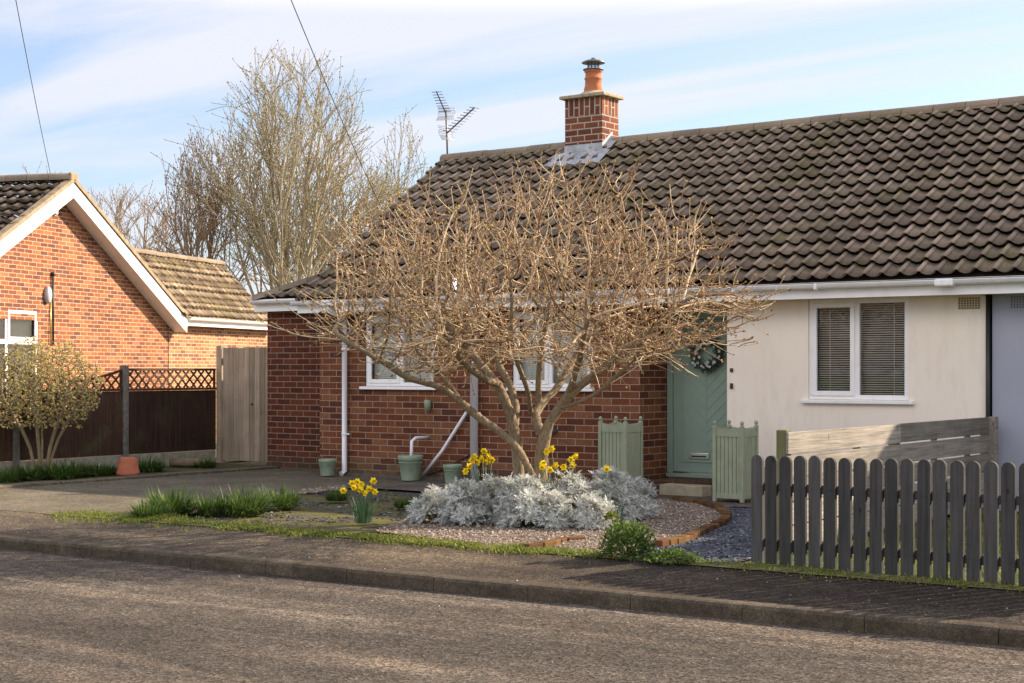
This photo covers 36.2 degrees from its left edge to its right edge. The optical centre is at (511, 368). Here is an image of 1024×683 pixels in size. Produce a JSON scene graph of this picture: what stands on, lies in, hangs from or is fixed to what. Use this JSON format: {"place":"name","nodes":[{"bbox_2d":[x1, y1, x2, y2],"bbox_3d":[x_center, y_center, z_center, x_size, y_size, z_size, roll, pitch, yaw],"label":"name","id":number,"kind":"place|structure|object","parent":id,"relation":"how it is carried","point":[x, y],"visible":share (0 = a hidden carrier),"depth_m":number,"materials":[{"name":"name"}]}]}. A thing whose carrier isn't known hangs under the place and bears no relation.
{"place":"outdoors","nodes":[
{"label":"outdoors","id":0,"kind":"place"},
{"bbox_2d":[0,462,266,484],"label":"planting strip","id":1,"kind":"object","parent":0,"point":[226,465],"visible":0.33,"depth_m":25.07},
{"bbox_2d":[0,465,31,482],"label":"strap leaf plant","id":2,"kind":"object","parent":1,"relation":"on","point":[5,477],"visible":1,"depth_m":22.21,"materials":[{"name":"green plant"}]},
{"bbox_2d":[1,461,48,480],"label":"strap leaf plant","id":3,"kind":"object","parent":1,"relation":"on","point":[35,473],"visible":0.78,"depth_m":22.61,"materials":[{"name":"green plant"}]},
{"bbox_2d":[0,334,108,469],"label":"golden shrub","id":4,"kind":"object","parent":1,"relation":"on","point":[35,411],"visible":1,"depth_m":22.92,"materials":[{"name":"plant"}]},
{"bbox_2d":[34,458,94,479],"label":"strap leaf plant","id":5,"kind":"object","parent":1,"relation":"on","point":[56,473],"visible":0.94,"depth_m":22.77,"materials":[{"name":"green plant"}]},
{"bbox_2d":[57,459,103,477],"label":"strap leaf plant","id":6,"kind":"object","parent":1,"relation":"on","point":[85,470],"visible":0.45,"depth_m":23.32,"materials":[{"name":"green plant"}]},
{"bbox_2d":[82,462,115,475],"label":"strap leaf plant","id":7,"kind":"object","parent":1,"relation":"on","point":[99,470],"visible":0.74,"depth_m":23.49,"materials":[{"name":"green plant"}]},
{"bbox_2d":[0,365,215,473],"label":"panel fence","id":8,"kind":"object","parent":1,"relation":"on","point":[123,419],"visible":0.65,"depth_m":25.39,"materials":[{"name":"wood"}]},
{"bbox_2d":[102,463,117,474],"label":"strap leaf plant","id":9,"kind":"object","parent":1,"relation":"on","point":[111,469],"visible":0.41,"depth_m":23.70,"materials":[{"name":"green plant"}]},
{"bbox_2d":[116,457,139,475],"bbox_3d":[-5.790,1.462,23.596,0.352,0.275,0.352,0,0,36],"label":"upturned pot","id":10,"kind":"object","parent":1,"relation":"on","point":[127,466],"visible":0.98,"depth_m":23.47,"materials":[{"name":"ceramic"}]},
{"bbox_2d":[126,453,170,472],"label":"strap leaf plant","id":11,"kind":"object","parent":1,"relation":"on","point":[149,467],"visible":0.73,"depth_m":24.41,"materials":[{"name":"green plant"}]},
{"bbox_2d":[169,458,206,466],"bbox_3d":[-5.289,1.525,25.558,0.605,0.150,0.155,0,0,7],"label":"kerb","id":12,"kind":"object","parent":1,"relation":"on","point":[180,462],"visible":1,"depth_m":25.51,"materials":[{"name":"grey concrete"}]},
{"bbox_2d":[187,459,219,467],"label":"strap leaf plant","id":13,"kind":"object","parent":1,"relation":"on","point":[208,464],"visible":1,"depth_m":25.43,"materials":[{"name":"green plant"}]},
{"bbox_2d":[216,346,266,462],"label":"side gate","id":14,"kind":"structure","parent":1,"relation":"on","point":[241,404],"depth_m":26.61,"materials":[{"name":"brown wood"}]},
{"bbox_2d":[58,450,235,461],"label":"neighbour ground","id":15,"kind":"structure","parent":0,"point":[165,452],"depth_m":28.54,"materials":[{"name":"concrete"}]},
{"bbox_2d":[0,161,61,215],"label":"background tree","id":16,"kind":"object","parent":15,"relation":"on","point":[27,173],"visible":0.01,"depth_m":59.41,"materials":[{"name":"plant"}]},
{"bbox_2d":[0,172,266,461],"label":"neighbour house","id":17,"kind":"structure","parent":15,"relation":"on","point":[91,281],"depth_m":29.59,"materials":[{"name":"orange brick"}]},
{"bbox_2d":[0,310,37,389],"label":"window","id":18,"kind":"structure","parent":17,"relation":"in","point":[12,331],"depth_m":27.26,"materials":[{"name":"white plastic"}]},
{"bbox_2d":[15,0,49,170],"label":"overhead wire","id":19,"kind":"object","parent":17,"relation":"attached to","point":[31,80],"visible":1,"depth_m":21.81,"materials":[{"name":"black plastic"}]},
{"bbox_2d":[88,180,189,253],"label":"background tree","id":20,"kind":"object","parent":15,"relation":"on","point":[117,218],"visible":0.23,"depth_m":60.30,"materials":[{"name":"plant"}]},
{"bbox_2d":[135,125,261,285],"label":"background tree","id":21,"kind":"object","parent":15,"relation":"on","point":[186,234],"visible":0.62,"depth_m":40.48,"materials":[{"name":"brown plant"}]},
{"bbox_2d":[175,40,407,294],"bbox_3d":[-5.718,-3.279,40.079,5.673,9.966,5.991,0,0,11],"label":"background tree","id":22,"kind":"object","parent":15,"relation":"on","point":[268,252],"visible":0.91,"depth_m":39.25,"materials":[{"name":"brown plant"}]},
{"bbox_2d":[284,141,410,282],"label":"background tree","id":23,"kind":"object","parent":15,"relation":"on","point":[370,170],"visible":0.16,"depth_m":41.94,"materials":[{"name":"brown plant"}]},
{"bbox_2d":[369,107,427,220],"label":"background tree","id":24,"kind":"object","parent":15,"relation":"on","point":[409,161],"visible":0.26,"depth_m":44.01,"materials":[{"name":"brown plant"}]},
{"bbox_2d":[0,468,425,513],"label":"driveway","id":25,"kind":"structure","parent":0,"point":[117,495],"depth_m":21.11,"materials":[{"name":"concrete"}]},
{"bbox_2d":[138,484,199,514],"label":"strap leaf plant","id":26,"kind":"object","parent":25,"relation":"on","point":[176,503],"visible":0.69,"depth_m":17.34,"materials":[{"name":"green plant"}]},
{"bbox_2d":[5,476,434,528],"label":"grass clump","id":27,"kind":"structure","parent":25,"relation":"on","point":[202,517],"depth_m":18.12,"materials":[{"name":"green plant"}]},
{"bbox_2d":[262,485,347,495],"bbox_3d":[-2.722,1.597,20.548,0.543,0.032,2.080,0,0,36],"label":"pale gravel edge","id":28,"kind":"object","parent":25,"relation":"on","point":[324,489],"visible":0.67,"depth_m":20.72,"materials":[{"name":"gravel"}]},
{"bbox_2d":[318,458,336,475],"bbox_3d":[-2.769,1.475,23.477,0.275,0.250,0.273,0,0,36],"label":"plant pot","id":29,"kind":"object","parent":25,"relation":"on","point":[327,466],"visible":1,"depth_m":23.38,"materials":[{"name":"ceramic"}]},
{"bbox_2d":[398,455,422,480],"bbox_3d":[-1.459,1.420,22.507,0.363,0.360,0.360,0,0,36],"label":"plant pot","id":30,"kind":"object","parent":25,"relation":"on","point":[410,467],"visible":1,"depth_m":22.38,"materials":[{"name":"ceramic"}]},
{"bbox_2d":[0,548,1023,682],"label":"road","id":31,"kind":"structure","parent":0,"point":[78,623],"depth_m":10.43,"materials":[{"name":"grey asphalt"}]},
{"bbox_2d":[4,521,1022,668],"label":"grit","id":32,"kind":"object","parent":31,"relation":"on","point":[515,603],"visible":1,"depth_m":12.19,"materials":[{"name":"stone"}]},
{"bbox_2d":[0,510,1023,625],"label":"pavement","id":33,"kind":"structure","parent":0,"point":[989,605],"depth_m":12.86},
{"bbox_2d":[0,0,1023,296],"label":"sky","id":34,"kind":"structure","parent":0,"point":[113,80],"materials":[{"name":"blue"}]},
{"bbox_2d":[42,508,1023,593],"bbox_3d":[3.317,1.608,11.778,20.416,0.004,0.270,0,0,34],"label":"verge","id":35,"kind":"structure","parent":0,"point":[851,574],"depth_m":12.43,"materials":[{"name":"green plant"}]},
{"bbox_2d":[125,496,176,517],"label":"strap leaf plant","id":36,"kind":"object","parent":35,"relation":"on","point":[146,511],"visible":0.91,"depth_m":16.81,"materials":[{"name":"green plant"}]},
{"bbox_2d":[595,510,656,561],"bbox_3d":[0.990,1.417,13.386,0.554,0.422,0.599,0,0,36],"label":"weed bush","id":37,"kind":"object","parent":35,"relation":"on","point":[627,538],"visible":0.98,"depth_m":13.31,"materials":[{"name":"green plant"}]},
{"bbox_2d":[643,547,702,564],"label":"creeping weed","id":38,"kind":"object","parent":35,"relation":"on","point":[676,553],"visible":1,"depth_m":13.03,"materials":[{"name":"green plant"}]},
{"bbox_2d":[167,461,982,563],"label":"garden ground","id":39,"kind":"structure","parent":0,"point":[312,511],"depth_m":17.61,"materials":[{"name":"brown soil"}]},
{"bbox_2d":[0,466,279,488],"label":"edging slabs","id":40,"kind":"structure","parent":39,"relation":"on","point":[27,484],"depth_m":23.02,"materials":[{"name":"concrete"}]},
{"bbox_2d":[180,491,235,514],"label":"strap leaf plant","id":41,"kind":"object","parent":39,"relation":"on","point":[208,506],"visible":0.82,"depth_m":17.25,"materials":[{"name":"green plant"}]},
{"bbox_2d":[205,482,280,515],"bbox_3d":[-2.981,1.434,17.367,0.976,0.356,0.950,0,0,-8],"label":"strap leaf plant","id":42,"kind":"object","parent":39,"relation":"on","point":[242,505],"visible":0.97,"depth_m":17.23,"materials":[{"name":"green plant"}]},
{"bbox_2d":[253,482,308,508],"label":"strap leaf plant","id":43,"kind":"object","parent":39,"relation":"on","point":[288,501],"visible":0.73,"depth_m":18.02,"materials":[{"name":"green plant"}]},
{"bbox_2d":[178,489,444,528],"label":"mossy slate chippings","id":44,"kind":"object","parent":39,"relation":"on","point":[324,520],"visible":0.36,"depth_m":17.59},
{"bbox_2d":[390,496,412,507],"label":"strap leaf plant","id":45,"kind":"object","parent":44,"relation":"on","point":[403,503],"visible":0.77,"depth_m":18.07,"materials":[{"name":"green plant"}]},
{"bbox_2d":[318,488,352,500],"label":"strap leaf plant","id":46,"kind":"object","parent":39,"relation":"on","point":[336,496],"visible":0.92,"depth_m":19.04,"materials":[{"name":"green plant"}]},
{"bbox_2d":[340,477,381,523],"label":"daffodil clump","id":47,"kind":"object","parent":39,"relation":"on","point":[362,515],"visible":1,"depth_m":16.32,"materials":[{"name":"green plant"}]},
{"bbox_2d":[370,498,720,553],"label":"gravel","id":48,"kind":"structure","parent":39,"relation":"on","point":[660,530],"depth_m":15.63,"materials":[{"name":"beige gravel"}]},
{"bbox_2d":[403,484,457,525],"bbox_3d":[-0.784,1.442,16.375,0.682,0.487,0.656,0,0,36],"label":"silver bush","id":49,"kind":"object","parent":48,"relation":"on","point":[433,504],"visible":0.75,"depth_m":16.28,"materials":[{"name":"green plant"}]},
{"bbox_2d":[436,476,495,526],"bbox_3d":[-0.461,1.391,16.166,0.638,0.581,0.668,0,0,36],"label":"silver bush","id":50,"kind":"object","parent":48,"relation":"on","point":[464,506],"visible":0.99,"depth_m":16.04,"materials":[{"name":"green plant"}]},
{"bbox_2d":[462,448,494,488],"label":"daffodil clump","id":51,"kind":"object","parent":48,"relation":"on","point":[489,459],"visible":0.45,"depth_m":16.82,"materials":[{"name":"yellow plant"}]},
{"bbox_2d":[473,472,509,524],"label":"silver bush","id":52,"kind":"object","parent":48,"relation":"on","point":[492,484],"visible":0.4,"depth_m":16.29,"materials":[{"name":"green plant"}]},
{"bbox_2d":[482,472,552,527],"bbox_3d":[0.139,1.358,16.106,0.785,0.630,0.858,0,0,36],"label":"silver bush","id":53,"kind":"object","parent":48,"relation":"on","point":[520,505],"visible":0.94,"depth_m":15.90,"materials":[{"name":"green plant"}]},
{"bbox_2d":[251,151,790,523],"bbox_3d":[0.169,-0.282,16.369,5.144,3.892,4.828,0,0,36],"label":"garden tree","id":54,"kind":"object","parent":48,"relation":"on","point":[512,438],"visible":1,"depth_m":15.89,"materials":[{"name":"brown plant"}]},
{"bbox_2d":[530,464,553,526],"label":"daffodil clump","id":55,"kind":"object","parent":48,"relation":"on","point":[542,467],"visible":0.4,"depth_m":15.99,"materials":[{"name":"yellow plant"}]},
{"bbox_2d":[523,536,584,547],"bbox_3d":[0.382,1.601,14.403,0.197,0.074,0.975,0,0,30],"label":"brick edging","id":56,"kind":"object","parent":48,"relation":"on","point":[553,541],"visible":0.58,"depth_m":14.25,"materials":[{"name":"orange brick"}]},
{"bbox_2d":[534,489,578,529],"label":"silver bush","id":57,"kind":"object","parent":48,"relation":"on","point":[558,517],"visible":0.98,"depth_m":15.77,"materials":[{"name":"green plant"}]},
{"bbox_2d":[539,445,578,521],"bbox_3d":[0.538,1.202,16.283,0.426,0.817,0.499,0,0,24],"label":"daffodil clump","id":58,"kind":"object","parent":48,"relation":"on","point":[563,467],"visible":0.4,"depth_m":16.26,"materials":[{"name":"yellow plant"}]},
{"bbox_2d":[545,469,593,524],"bbox_3d":[0.637,1.345,16.383,0.658,0.675,0.783,0,0,36],"label":"silver bush","id":59,"kind":"object","parent":48,"relation":"on","point":[577,488],"visible":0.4,"depth_m":16.28,"materials":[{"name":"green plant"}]},
{"bbox_2d":[572,489,619,530],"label":"silver bush","id":60,"kind":"object","parent":48,"relation":"on","point":[590,516],"visible":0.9,"depth_m":15.67,"materials":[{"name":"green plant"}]},
{"bbox_2d":[584,464,641,521],"bbox_3d":[1.064,1.342,16.571,0.751,0.691,0.714,0,0,-34],"label":"silver bush","id":61,"kind":"object","parent":48,"relation":"on","point":[618,489],"visible":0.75,"depth_m":16.45,"materials":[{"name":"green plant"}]},
{"bbox_2d":[599,465,627,524],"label":"daffodil clump","id":62,"kind":"object","parent":48,"relation":"on","point":[606,468],"visible":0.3,"depth_m":15.96,"materials":[{"name":"yellow plant"}]},
{"bbox_2d":[614,476,662,519],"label":"silver bush","id":63,"kind":"object","parent":48,"relation":"on","point":[642,489],"visible":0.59,"depth_m":16.72,"materials":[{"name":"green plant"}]},
{"bbox_2d":[653,496,731,547],"bbox_3d":[1.974,1.597,16.642,0.719,0.090,5.085,0,0,8],"label":"brick edging","id":64,"kind":"object","parent":48,"relation":"on","point":[724,518],"visible":0.81,"depth_m":15.74,"materials":[{"name":"orange brick"}]},
{"bbox_2d":[249,58,1023,502],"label":"bungalow","id":65,"kind":"object","parent":39,"relation":"on","point":[869,234],"visible":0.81,"depth_m":21.05,"materials":[{"name":"red brick"}]},
{"bbox_2d":[291,0,390,226],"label":"overhead wire","id":66,"kind":"object","parent":65,"relation":"attached to","point":[334,103],"visible":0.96,"depth_m":18.61,"materials":[{"name":"black plastic"}]},
{"bbox_2d":[359,314,435,389],"bbox_3d":[-1.640,-0.246,23.127,1.460,1.103,0.215,0,0,36],"label":"window","id":67,"kind":"structure","parent":65,"relation":"in","point":[371,383],"depth_m":23.25,"materials":[{"name":"white plastic"}]},
{"bbox_2d":[432,91,478,163],"bbox_3d":[-0.915,-4.055,26.439,0.856,1.192,0.699,0,0,14],"label":"tv aerial","id":68,"kind":"object","parent":65,"relation":"on","point":[449,117],"visible":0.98,"depth_m":26.64,"materials":[{"name":"grey metal"}]},
{"bbox_2d":[506,310,594,391],"bbox_3d":[0.558,-0.246,21.542,1.440,1.103,0.215,0,0,36],"label":"window","id":69,"kind":"structure","parent":65,"relation":"in","point":[550,377],"depth_m":21.62,"materials":[{"name":"white plastic"}]},
{"bbox_2d":[674,319,726,472],"bbox_3d":[2.586,0.361,20.849,1.018,2.039,0.125,0,0,36],"label":"door","id":70,"kind":"structure","parent":65,"relation":"in","point":[700,401],"depth_m":20.94,"materials":[{"name":"green wood"}]},
{"bbox_2d":[688,336,723,372],"bbox_3d":[2.585,-0.201,20.781,0.512,0.545,0.134,0,0,36],"label":"door wreath","id":71,"kind":"object","parent":70,"relation":"attached to","point":[710,364],"depth_m":20.75,"materials":[{"name":"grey plant"}]},
{"bbox_2d":[801,297,913,404],"bbox_3d":[4.197,-0.216,18.921,1.430,1.273,0.222,0,0,36],"label":"window","id":72,"kind":"structure","parent":65,"relation":"in","point":[854,396],"depth_m":18.92,"materials":[{"name":"white plastic"}]},
{"bbox_2d":[665,507,884,562],"bbox_3d":[2.811,1.620,15.929,3.092,0.001,6.508,0,0,11],"label":"slate bed","id":73,"kind":"object","parent":39,"relation":"on","point":[729,543],"visible":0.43,"depth_m":14.32,"materials":[{"name":"grey gravel"}]},
{"bbox_2d":[615,506,915,564],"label":"slate chippings","id":74,"kind":"object","parent":73,"relation":"on","point":[720,538],"visible":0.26,"depth_m":14.52,"materials":[{"name":"grey gravel"}]},
{"bbox_2d":[776,417,997,556],"bbox_3d":[3.905,1.090,15.669,0.200,1.120,5.265,0,0,36],"label":"plank fence","id":75,"kind":"object","parent":39,"relation":"on","point":[984,444],"visible":0.47,"depth_m":15.56,"materials":[{"name":"grey wood"}]},
{"bbox_2d":[751,455,1023,585],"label":"picket fence","id":76,"kind":"object","parent":39,"relation":"on","point":[766,488],"visible":0.95,"depth_m":12.27,"materials":[{"name":"grey wood"}]},
{"bbox_2d":[971,176,1023,511],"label":"attached house","id":77,"kind":"structure","parent":39,"relation":"on","point":[999,278],"depth_m":17.83,"materials":[{"name":"paint"}]},
{"bbox_2d":[363,480,884,511],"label":"front path","id":78,"kind":"structure","parent":0,"point":[418,486],"depth_m":20.69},
{"bbox_2d":[443,464,461,483],"bbox_3d":[-0.833,1.470,21.956,0.275,0.260,0.273,0,0,36],"label":"plant pot","id":79,"kind":"object","parent":78,"relation":"on","point":[451,471],"visible":0.9,"depth_m":21.86,"materials":[{"name":"ceramic"}]},
{"bbox_2d":[598,416,642,493],"bbox_3d":[1.369,1.097,19.727,0.416,1.006,0.416,0,0,36],"label":"planter","id":80,"kind":"object","parent":78,"relation":"on","point":[620,446],"visible":0.57,"depth_m":19.60,"materials":[{"name":"wood"}]},
{"bbox_2d":[659,483,711,496],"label":"stone block","id":81,"kind":"structure","parent":78,"relation":"on","point":[698,490],"depth_m":19.85,"materials":[{"name":"beige stone"}]},
{"bbox_2d":[712,420,758,502],"bbox_3d":[2.710,1.111,18.970,0.416,0.977,0.416,0,0,36],"label":"planter","id":82,"kind":"object","parent":78,"relation":"on","point":[735,450],"visible":0.92,"depth_m":18.84,"materials":[{"name":"wood"}]},
{"bbox_2d":[759,506,1018,584],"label":"lawn","id":83,"kind":"structure","parent":0,"point":[793,566],"depth_m":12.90,"materials":[{"name":"green plant"}]},
{"label":"terrain","id":84,"kind":"structure","parent":0,"visible":0},
{"bbox_2d":[0,535,1023,647],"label":"kerb","id":85,"kind":"structure","parent":84,"relation":"on","point":[929,627],"depth_m":12.04,"materials":[{"name":"concrete"}]}
]}

